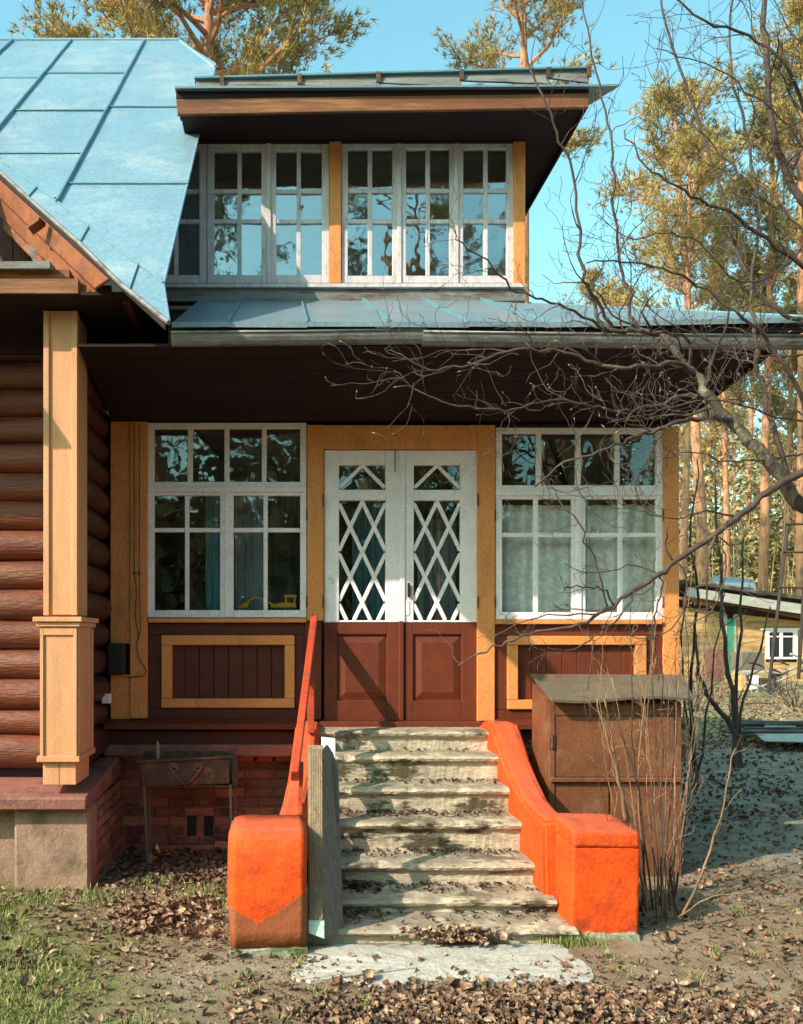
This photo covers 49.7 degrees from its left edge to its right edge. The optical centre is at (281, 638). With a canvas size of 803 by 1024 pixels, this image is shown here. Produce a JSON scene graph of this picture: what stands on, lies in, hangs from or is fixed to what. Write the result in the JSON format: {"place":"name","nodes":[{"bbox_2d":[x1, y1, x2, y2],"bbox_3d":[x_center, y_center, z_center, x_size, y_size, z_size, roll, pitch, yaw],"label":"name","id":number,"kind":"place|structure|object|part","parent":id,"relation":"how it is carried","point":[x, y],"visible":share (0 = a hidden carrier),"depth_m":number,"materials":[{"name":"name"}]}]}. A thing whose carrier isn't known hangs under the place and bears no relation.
{"place":"outdoors","nodes":[
{"label":"outdoors","id":0,"kind":"place"},
{"bbox_2d":[0,882,224,1023],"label":"lawn grass","id":1,"kind":"structure","parent":0,"point":[7,999],"depth_m":4.23,"materials":[{"name":"green plant"}]},
{"bbox_2d":[0,0,801,558],"label":"sky","id":2,"kind":"structure","parent":0,"point":[401,40],"materials":[{"name":"blue"}]},
{"bbox_2d":[0,681,802,1023],"bbox_3d":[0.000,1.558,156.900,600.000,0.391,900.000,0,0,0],"label":"ground","id":3,"kind":"structure","parent":0,"point":[646,947],"depth_m":4.78,"materials":[{"name":"soil"}]},
{"bbox_2d":[29,9,100,37],"bbox_3d":[-6.752,-9.116,27.057,6.203,21.654,5.836,0,0,29],"label":"pine tree","id":4,"kind":"object","parent":3,"relation":"on","point":[82,28],"visible":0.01,"depth_m":26.88,"materials":[{"name":"green plant"}]},
{"bbox_2d":[59,845,227,903],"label":"dead leaves","id":5,"kind":"object","parent":3,"relation":"on","point":[192,868],"visible":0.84,"depth_m":6.23,"materials":[{"name":"brown plant"}]},
{"bbox_2d":[66,885,228,944],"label":"dead leaves","id":6,"kind":"object","parent":3,"relation":"on","point":[166,912],"visible":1,"depth_m":5.09,"materials":[{"name":"brown plant"}]},
{"bbox_2d":[147,854,152,863],"bbox_3d":[-0.998,1.665,6.440,0.051,0.070,0.052,0,0,0],"label":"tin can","id":7,"kind":"object","parent":3,"relation":"on","point":[149,858],"visible":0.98,"depth_m":6.42,"materials":[{"name":"metal"}]},
{"bbox_2d":[73,874,227,908],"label":"grass tufts","id":8,"kind":"object","parent":3,"relation":"on","point":[204,890],"visible":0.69,"depth_m":5.57,"materials":[{"name":"plant"}]},
{"bbox_2d":[136,749,237,863],"bbox_3d":[-0.713,1.305,6.536,0.762,0.885,0.270,0,0,0],"label":"charcoal brazier","id":9,"kind":"object","parent":3,"relation":"on","point":[193,768],"visible":0.95,"depth_m":6.42,"materials":[{"name":"metal"}]},
{"bbox_2d":[156,741,159,759],"bbox_3d":[-0.946,0.874,6.500,0.027,0.189,0.026,0,0,23],"label":"hand brush","id":10,"kind":"object","parent":9,"relation":"on","point":[157,751],"visible":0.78,"depth_m":6.49,"materials":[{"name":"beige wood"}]},
{"bbox_2d":[5,0,381,84],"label":"pine tree","id":11,"kind":"object","parent":3,"relation":"on","point":[209,46],"visible":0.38,"depth_m":20.31,"materials":[{"name":"green plant"}]},
{"bbox_2d":[0,38,802,889],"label":"dacha house","id":12,"kind":"structure","parent":3,"relation":"on","point":[196,254],"depth_m":6.90,"materials":[{"name":"beige paint"}]},
{"bbox_2d":[101,693,111,703],"bbox_3d":[-1.388,0.473,6.745,0.072,0.078,0.050,0,0,0],"label":"wall socket","id":13,"kind":"object","parent":12,"relation":"attached to","point":[107,698],"depth_m":6.72,"materials":[{"name":"white paint"}]},
{"bbox_2d":[108,644,125,673],"bbox_3d":[-1.323,0.160,6.835,0.135,0.242,0.090,0,0,0],"label":"electric box","id":14,"kind":"object","parent":12,"relation":"attached to","point":[116,658],"visible":1,"depth_m":6.79,"materials":[{"name":"black plastic"}]},
{"bbox_2d":[126,423,146,677],"bbox_3d":[-1.173,-0.709,6.868,0.168,2.050,0.006,0,0,0],"label":"cable","id":15,"kind":"object","parent":12,"relation":"attached to","point":[134,551],"visible":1,"depth_m":6.87,"materials":[{"name":"rubber"}]},
{"bbox_2d":[138,423,140,638],"bbox_3d":[-1.146,-0.867,6.868,0.023,1.735,0.005,0,0,0],"label":"cable","id":16,"kind":"object","parent":12,"relation":"attached to","point":[139,525],"visible":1,"depth_m":6.87,"materials":[{"name":"rubber"}]},
{"bbox_2d":[206,496,219,609],"bbox_3d":[-0.570,-0.630,7.250,0.156,1.200,0.055,0,0,0],"label":"curtain","id":17,"kind":"object","parent":12,"relation":"hanging from","point":[212,557],"visible":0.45,"depth_m":7.25,"materials":[{"name":"blue fabric"}]},
{"bbox_2d":[148,423,307,617],"bbox_3d":[-0.447,-0.962,6.928,1.314,1.582,0.065,0,0,0],"label":"window","id":18,"kind":"structure","parent":12,"relation":"in","point":[226,490],"depth_m":6.92,"materials":[{"name":"white paint"}]},
{"bbox_2d":[167,143,328,283],"bbox_3d":[-0.383,-3.689,7.416,1.588,1.214,0.060,0,0,0],"label":"window","id":19,"kind":"structure","parent":12,"relation":"in","point":[206,191],"depth_m":7.40,"materials":[{"name":"white paint"}]},
{"bbox_2d":[235,497,263,609],"bbox_3d":[-0.278,-0.619,7.300,0.242,1.178,0.055,0,0,0],"label":"curtain","id":20,"kind":"object","parent":12,"relation":"hanging from","point":[249,577],"visible":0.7,"depth_m":7.30,"materials":[{"name":"grey fabric"}]},
{"bbox_2d":[236,595,296,609],"bbox_3d":[-0.130,-0.295,7.075,0.505,0.134,0.070,0,0,0],"label":"toy excavator","id":21,"kind":"object","parent":12,"relation":"on","point":[289,603],"visible":0.84,"depth_m":7.05,"materials":[{"name":"yellow plastic"}]},
{"bbox_2d":[234,496,323,638],"bbox_3d":[-0.021,-1.086,9.900,1.188,2.172,0.056,0,0,0],"label":"net curtain","id":22,"kind":"object","parent":12,"relation":"hanging from","point":[283,561],"visible":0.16,"depth_m":9.90,"materials":[{"name":"grey fabric"}]},
{"bbox_2d":[352,508,384,622],"bbox_3d":[0.767,-0.487,7.350,0.316,1.278,0.083,0,0,0],"label":"curtain","id":23,"kind":"object","parent":12,"relation":"hanging from","point":[362,576],"visible":0.38,"depth_m":7.35,"materials":[{"name":"blue fabric"}]},
{"bbox_2d":[322,449,478,719],"bbox_3d":[0.960,-0.436,6.919,1.267,2.203,0.108,0,0,0],"label":"double door","id":24,"kind":"structure","parent":12,"relation":"in","point":[397,668],"depth_m":6.93,"materials":[{"name":"white paint"}]},
{"bbox_2d":[356,501,450,622],"bbox_3d":[1.414,-1.086,9.900,1.106,2.172,0.056,0,0,0],"label":"net curtain","id":25,"kind":"object","parent":12,"relation":"hanging from","point":[424,507],"visible":0.04,"depth_m":9.91,"materials":[{"name":"grey fabric"}]},
{"bbox_2d":[341,143,512,283],"bbox_3d":[1.264,-3.695,7.416,1.493,1.226,0.060,0,0,0],"label":"window","id":26,"kind":"structure","parent":12,"relation":"in","point":[398,190],"depth_m":7.40,"materials":[{"name":"white paint"}]},
{"bbox_2d":[417,518,456,619],"bbox_3d":[1.339,-0.441,7.350,0.341,1.186,0.083,0,0,0],"label":"curtain","id":27,"kind":"object","parent":12,"relation":"hanging from","point":[436,577],"visible":0.51,"depth_m":7.35,"materials":[{"name":"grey fabric"}]},
{"bbox_2d":[502,505,570,611],"bbox_3d":[2.098,-0.611,7.060,0.620,0.988,0.033,0,0,0],"label":"lace curtain","id":28,"kind":"object","parent":12,"relation":"hanging from","point":[554,554],"visible":0.72,"depth_m":7.06,"materials":[{"name":"white fabric"}]},
{"bbox_2d":[494,428,663,619],"bbox_3d":[2.407,-0.933,6.928,1.377,1.559,0.065,0,0,0],"label":"window","id":29,"kind":"structure","parent":12,"relation":"in","point":[577,507],"depth_m":6.92,"materials":[{"name":"white paint"}]},
{"bbox_2d":[586,505,653,611],"bbox_3d":[2.829,-0.611,7.060,0.608,0.988,0.033,0,0,0],"label":"lace curtain","id":30,"kind":"object","parent":12,"relation":"hanging from","point":[643,546],"visible":0.56,"depth_m":7.06,"materials":[{"name":"white fabric"}]},
{"bbox_2d":[0,771,802,1023],"bbox_3d":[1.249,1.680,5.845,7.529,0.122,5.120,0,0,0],"label":"dead leaves","id":31,"kind":"object","parent":3,"relation":"on","point":[116,968],"visible":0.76,"depth_m":4.62,"materials":[{"name":"brown plant"}]},
{"bbox_2d":[0,860,802,1023],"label":"leaf crumbs","id":32,"kind":"object","parent":3,"relation":"on","point":[352,978],"visible":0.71,"depth_m":4.53,"materials":[{"name":"brown plant"}]},
{"bbox_2d":[2,878,802,1023],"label":"leaves","id":33,"kind":"object","parent":3,"relation":"on","point":[466,986],"visible":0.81,"depth_m":4.43,"materials":[{"name":"brown plant"}]},
{"bbox_2d":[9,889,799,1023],"bbox_3d":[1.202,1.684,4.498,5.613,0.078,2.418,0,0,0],"label":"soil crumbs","id":34,"kind":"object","parent":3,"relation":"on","point":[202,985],"visible":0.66,"depth_m":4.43,"materials":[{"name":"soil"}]},
{"bbox_2d":[30,806,802,1023],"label":"fallen twigs","id":35,"kind":"object","parent":3,"relation":"on","point":[44,925],"visible":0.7,"depth_m":4.68,"materials":[{"name":"brown wood"}]},
{"bbox_2d":[227,614,640,955],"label":"concrete staircase","id":36,"kind":"structure","parent":3,"relation":"on","point":[580,871],"depth_m":5.33,"materials":[{"name":"orange paint"}]},
{"bbox_2d":[307,745,323,937],"bbox_3d":[0.196,1.136,4.872,0.099,1.000,0.445,0,0,0],"label":"wooden plank","id":37,"kind":"object","parent":36,"relation":"on","point":[315,850],"visible":1,"depth_m":4.83,"materials":[{"name":"beige wood"}]},
{"bbox_2d":[321,737,335,759],"bbox_3d":[0.309,0.997,5.610,0.096,0.667,0.320,0,0,2],"label":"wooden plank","id":38,"kind":"object","parent":36,"relation":"on","point":[329,742],"visible":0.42,"depth_m":5.74,"materials":[{"name":"white wood"}]},
{"bbox_2d":[323,745,342,938],"bbox_3d":[0.291,1.140,4.925,0.115,0.996,0.584,0,0,0],"label":"wooden plank","id":39,"kind":"object","parent":36,"relation":"on","point":[333,908],"visible":1,"depth_m":4.91,"materials":[{"name":"grey wood"}]},
{"bbox_2d":[342,878,382,893],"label":"step leaves","id":40,"kind":"object","parent":36,"relation":"on","point":[356,884],"visible":0.87,"depth_m":5.28,"materials":[{"name":"black plant"}]},
{"bbox_2d":[343,908,386,924],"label":"step leaves","id":41,"kind":"object","parent":36,"relation":"on","point":[359,916],"visible":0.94,"depth_m":4.99,"materials":[{"name":"brown plant"}]},
{"bbox_2d":[336,747,478,751],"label":"step leaves","id":42,"kind":"object","parent":36,"relation":"on","point":[463,750],"visible":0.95,"depth_m":6.43,"materials":[{"name":"brown plant"}]},
{"bbox_2d":[339,777,498,783],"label":"step leaves","id":43,"kind":"object","parent":36,"relation":"on","point":[421,782],"visible":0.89,"depth_m":6.17,"materials":[{"name":"brown plant"}]},
{"bbox_2d":[341,808,506,816],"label":"step leaves","id":44,"kind":"object","parent":36,"relation":"on","point":[430,812],"visible":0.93,"depth_m":5.88,"materials":[{"name":"brown plant"}]},
{"bbox_2d":[342,846,517,857],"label":"step leaves","id":45,"kind":"object","parent":36,"relation":"on","point":[354,849],"visible":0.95,"depth_m":5.61,"materials":[{"name":"brown plant"}]},
{"bbox_2d":[364,923,513,945],"bbox_3d":[0.873,1.631,4.744,0.836,0.100,0.255,0,0,0],"label":"leaf clump","id":46,"kind":"object","parent":36,"relation":"on","point":[453,933],"visible":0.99,"depth_m":4.71,"materials":[{"name":"brown plant"}]},
{"bbox_2d":[342,880,538,892],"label":"step leaves","id":47,"kind":"object","parent":36,"relation":"on","point":[481,884],"visible":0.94,"depth_m":5.28,"materials":[{"name":"brown plant"}]},
{"bbox_2d":[343,907,547,923],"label":"step leaves","id":48,"kind":"object","parent":36,"relation":"on","point":[434,919],"visible":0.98,"depth_m":5.00,"materials":[{"name":"brown plant"}]},
{"bbox_2d":[291,943,594,989],"bbox_3d":[0.824,1.719,4.476,1.596,0.061,0.635,0,0,0],"label":"concrete pad","id":49,"kind":"object","parent":3,"relation":"on","point":[395,958],"visible":0.7,"depth_m":4.45,"materials":[{"name":"grey concrete"}]},
{"bbox_2d":[153,974,802,1023],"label":"leaf heap","id":50,"kind":"object","parent":3,"relation":"on","point":[363,1013],"visible":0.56,"depth_m":3.87,"materials":[{"name":"brown plant"}]},
{"bbox_2d":[219,901,802,1023],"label":"grass tufts","id":51,"kind":"object","parent":3,"relation":"on","point":[624,967],"visible":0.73,"depth_m":4.33,"materials":[{"name":"plant"}]},
{"bbox_2d":[430,0,616,302],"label":"pine tree","id":52,"kind":"object","parent":3,"relation":"on","point":[563,8],"visible":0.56,"depth_m":23.30,"materials":[{"name":"green plant"}]},
{"bbox_2d":[319,0,802,704],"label":"bare tree","id":53,"kind":"object","parent":3,"relation":"on","point":[783,476],"visible":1,"depth_m":4.33,"materials":[{"name":"brown plant"}]},
{"bbox_2d":[526,931,614,953],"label":"weeds","id":54,"kind":"object","parent":3,"relation":"on","point":[576,943],"visible":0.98,"depth_m":4.75,"materials":[{"name":"green plant"}]},
{"bbox_2d":[557,263,633,305],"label":"pine tree","id":55,"kind":"object","parent":3,"relation":"on","point":[589,275],"visible":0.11,"depth_m":41.49,"materials":[{"name":"green plant"}]},
{"bbox_2d":[530,674,693,876],"bbox_3d":[2.489,0.997,6.250,1.248,1.446,0.740,0,0,0],"label":"metal cabinet","id":56,"kind":"object","parent":3,"relation":"on","point":[564,768],"visible":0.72,"depth_m":6.00,"materials":[{"name":"brown metal"}]},
{"bbox_3d":[2.111,1.344,6.004,0.377,0.673,0.014,0,0,0],"label":"door panel","id":57,"kind":"part","parent":56,"relation":"part of","materials":[{"name":"brown paint"}]},
{"bbox_3d":[2.115,0.760,6.004,0.385,0.427,0.015,0,0,0],"label":"door panel","id":58,"kind":"part","parent":56,"relation":"part of","materials":[{"name":"brown paint"}]},
{"bbox_3d":[2.537,0.760,6.003,0.449,0.427,0.016,0,0,0],"label":"door panel","id":59,"kind":"part","parent":56,"relation":"part of","materials":[{"name":"brown paint"}]},
{"bbox_3d":[2.538,1.344,6.004,0.447,0.673,0.015,0,0,0],"label":"door panel","id":60,"kind":"part","parent":56,"relation":"part of","materials":[{"name":"brown paint"}]},
{"bbox_2d":[598,281,640,305],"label":"pine tree","id":61,"kind":"object","parent":3,"relation":"on","point":[621,289],"visible":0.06,"depth_m":55.51,"materials":[{"name":"green plant"}]},
{"bbox_2d":[584,536,750,922],"bbox_3d":[2.307,0.539,5.292,0.880,2.428,1.171,0,0,16],"label":"bare shrub","id":62,"kind":"object","parent":3,"relation":"on","point":[672,885],"visible":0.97,"depth_m":5.20,"materials":[{"name":"brown plant"}]},
{"bbox_2d":[587,52,781,582],"bbox_3d":[15.897,-10.599,34.418,6.529,24.223,6.939,0,0,-35],"label":"pine tree","id":63,"kind":"object","parent":3,"relation":"on","point":[696,444],"visible":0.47,"depth_m":33.96,"materials":[{"name":"green plant"}]},
{"bbox_2d":[674,424,694,506],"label":"pine tree","id":64,"kind":"object","parent":3,"relation":"on","point":[680,454],"visible":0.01,"depth_m":67.52,"materials":[{"name":"green plant"}]},
{"bbox_2d":[623,110,754,596],"bbox_3d":[14.678,-8.742,30.808,4.486,20.292,3.824,0,0,31],"label":"pine tree","id":65,"kind":"object","parent":3,"relation":"on","point":[703,171],"visible":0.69,"depth_m":30.80,"materials":[{"name":"green plant"}]},
{"bbox_2d":[681,659,730,761],"bbox_3d":[5.458,0.978,12.110,1.353,1.542,1.503,0,0,-18],"label":"dry bush","id":66,"kind":"object","parent":3,"relation":"on","point":[683,732],"visible":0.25,"depth_m":11.83,"materials":[{"name":"beige plant"}]},
{"bbox_2d":[680,447,737,790],"bbox_3d":[4.322,-0.243,9.009,0.766,3.662,0.548,0,0,-22],"label":"thin sapling","id":67,"kind":"object","parent":3,"relation":"on","point":[694,757],"visible":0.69,"depth_m":8.90,"materials":[{"name":"brown plant"}]},
{"bbox_2d":[679,391,748,496],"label":"pine tree","id":68,"kind":"object","parent":3,"relation":"on","point":[709,444],"visible":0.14,"depth_m":50.95,"materials":[{"name":"green plant"}]},
{"bbox_2d":[679,616,749,712],"bbox_3d":[8.468,0.396,18.012,2.262,2.435,3.010,0,0,38],"label":"dry bush","id":69,"kind":"object","parent":3,"relation":"on","point":[697,698],"visible":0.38,"depth_m":18.04,"materials":[{"name":"brown plant"}]},
{"bbox_2d":[705,649,723,681],"bbox_3d":[13.204,0.818,26.025,0.581,0.990,0.050,0,0,0],"label":"panel fence","id":70,"kind":"object","parent":3,"relation":"on","point":[719,656],"visible":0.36,"depth_m":26.00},
{"bbox_2d":[689,405,746,521],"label":"pine tree","id":71,"kind":"object","parent":3,"relation":"on","point":[704,455],"visible":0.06,"depth_m":61.35,"materials":[{"name":"green plant"}]},
{"bbox_2d":[682,466,776,767],"bbox_3d":[5.995,-0.245,11.390,1.154,4.190,0.496,0,0,0],"label":"forked sapling","id":72,"kind":"object","parent":3,"relation":"on","point":[734,727],"visible":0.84,"depth_m":11.43,"materials":[{"name":"brown plant"}]},
{"bbox_2d":[680,608,778,698],"bbox_3d":[10.681,0.325,21.120,1.874,2.392,4.100,0,0,0],"label":"dry bush","id":73,"kind":"object","parent":3,"relation":"on","point":[713,692],"visible":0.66,"depth_m":20.79,"materials":[{"name":"beige plant"}]},
{"bbox_2d":[673,398,796,594],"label":"underwood","id":74,"kind":"object","parent":3,"relation":"on","point":[776,523],"visible":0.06,"depth_m":41.83,"materials":[{"name":"plant"}]},
{"bbox_2d":[712,378,761,551],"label":"pine tree","id":75,"kind":"object","parent":3,"relation":"on","point":[745,423],"visible":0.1,"depth_m":73.77,"materials":[{"name":"green plant"}]},
{"bbox_2d":[692,233,785,605],"bbox_3d":[19.930,-8.711,37.840,4.420,20.234,4.214,0,0,-43],"label":"pine tree","id":76,"kind":"object","parent":3,"relation":"on","point":[725,483],"visible":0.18,"depth_m":37.79,"materials":[{"name":"orange plant"}]},
{"bbox_2d":[679,575,802,680],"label":"house","id":77,"kind":"structure","parent":3,"relation":"on","point":[788,631],"depth_m":27.99,"materials":[{"name":"yellow wood"}]},
{"bbox_2d":[727,619,733,671],"bbox_3d":[14.724,0.382,27.985,0.259,2.061,0.090,0,0,0],"label":"door","id":78,"kind":"structure","parent":77,"relation":"in","point":[731,625],"depth_m":27.97,"materials":[{"name":"green paint"}]},
{"bbox_2d":[760,628,799,658],"bbox_3d":[16.335,0.162,27.980,1.272,1.018,0.100,0,0,0],"label":"window","id":79,"kind":"structure","parent":77,"relation":"in","point":[787,637],"depth_m":27.96,"materials":[{"name":"white paint"}]},
{"bbox_2d":[679,686,802,749],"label":"dead leaves","id":80,"kind":"object","parent":3,"relation":"on","point":[719,726],"visible":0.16,"depth_m":17.60,"materials":[{"name":"brown plant"}]},
{"bbox_2d":[679,449,802,594],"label":"bare saplings","id":81,"kind":"object","parent":3,"relation":"on","point":[788,576],"visible":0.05,"depth_m":35.59,"materials":[{"name":"brown plant"}]},
{"bbox_2d":[679,681,802,740],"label":"grass","id":82,"kind":"structure","parent":3,"relation":"on","point":[744,707],"depth_m":18.70,"materials":[{"name":"plant"}]},
{"bbox_2d":[681,684,802,726],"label":"yard sticks","id":83,"kind":"object","parent":3,"relation":"on","point":[758,702],"visible":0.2,"depth_m":19.34,"materials":[{"name":"brown wood"}]},
{"bbox_2d":[681,739,802,822],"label":"dead leaves","id":84,"kind":"object","parent":3,"relation":"on","point":[730,810],"visible":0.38,"depth_m":10.25,"materials":[{"name":"brown plant"}]},
{"bbox_2d":[731,652,763,669],"bbox_3d":[13.824,0.654,25.299,0.676,0.532,0.614,0,0,0],"label":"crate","id":85,"kind":"object","parent":3,"relation":"on","point":[743,660],"visible":0.76,"depth_m":25.00,"materials":[{"name":"grey wood"}]},
{"bbox_2d":[697,48,802,590],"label":"pine tree","id":86,"kind":"object","parent":3,"relation":"on","point":[763,561],"visible":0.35,"depth_m":34.88,"materials":[{"name":"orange plant"}]},
{"bbox_2d":[711,265,790,576],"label":"pine tree","id":87,"kind":"object","parent":3,"relation":"on","point":[751,419],"visible":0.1,"depth_m":44.96,"materials":[{"name":"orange plant"}]},
{"bbox_2d":[731,670,785,691],"bbox_3d":[13.009,1.210,23.264,1.250,0.667,0.523,0,0,0],"label":"wooden hutch","id":88,"kind":"object","parent":3,"relation":"on","point":[755,679],"visible":0.36,"depth_m":23.02,"materials":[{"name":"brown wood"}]},
{"bbox_2d":[719,720,802,741],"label":"plank pile","id":89,"kind":"object","parent":3,"relation":"on","point":[781,731],"visible":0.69,"depth_m":13.79,"materials":[{"name":"grey wood"}]},
{"bbox_2d":[728,0,802,595],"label":"pine tree","id":90,"kind":"object","parent":3,"relation":"on","point":[788,11],"visible":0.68,"depth_m":33.23,"materials":[{"name":"green plant"}]},
{"bbox_2d":[742,428,794,520],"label":"pine tree","id":91,"kind":"object","parent":3,"relation":"on","point":[782,431],"visible":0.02,"depth_m":65.13,"materials":[{"name":"green plant"}]},
{"bbox_2d":[740,350,797,593],"bbox_3d":[21.678,-6.136,35.953,4.322,15.088,4.066,0,0,37],"label":"pine tree","id":92,"kind":"object","parent":3,"relation":"on","point":[791,428],"visible":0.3,"depth_m":35.95,"materials":[{"name":"orange plant"}]},
{"bbox_2d":[744,653,802,694],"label":"brushwood pile","id":93,"kind":"object","parent":3,"relation":"on","point":[758,686],"visible":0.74,"depth_m":21.75,"materials":[{"name":"brown plant"}]},
{"bbox_2d":[760,288,797,579],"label":"pine tree","id":94,"kind":"object","parent":3,"relation":"on","point":[786,386],"visible":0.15,"depth_m":47.90,"materials":[{"name":"green plant"}]},
{"bbox_2d":[763,180,797,301],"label":"pine tree","id":95,"kind":"object","parent":3,"relation":"on","point":[780,276],"visible":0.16,"depth_m":40.19,"materials":[{"name":"green plant"}]},
{"bbox_2d":[760,645,802,707],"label":"dry bush","id":96,"kind":"object","parent":3,"relation":"on","point":[785,696],"visible":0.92,"depth_m":19.12,"materials":[{"name":"brown plant"}]},
{"bbox_2d":[766,522,802,692],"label":"ladder","id":97,"kind":"object","parent":3,"relation":"on","point":[784,552],"visible":1,"depth_m":14.98,"materials":[{"name":"wood"}]},
{"bbox_2d":[779,394,797,480],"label":"pine tree","id":98,"kind":"object","parent":3,"relation":"on","point":[794,432],"visible":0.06,"depth_m":62.08,"materials":[{"name":"green plant"}]},
{"bbox_2d":[778,238,802,396],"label":"pine tree","id":99,"kind":"object","parent":3,"relation":"on","point":[791,279],"visible":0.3,"depth_m":34.97,"materials":[{"name":"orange plant"}]},
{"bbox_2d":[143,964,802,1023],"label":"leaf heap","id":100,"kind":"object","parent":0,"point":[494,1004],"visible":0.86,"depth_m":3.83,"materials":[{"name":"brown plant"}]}
]}

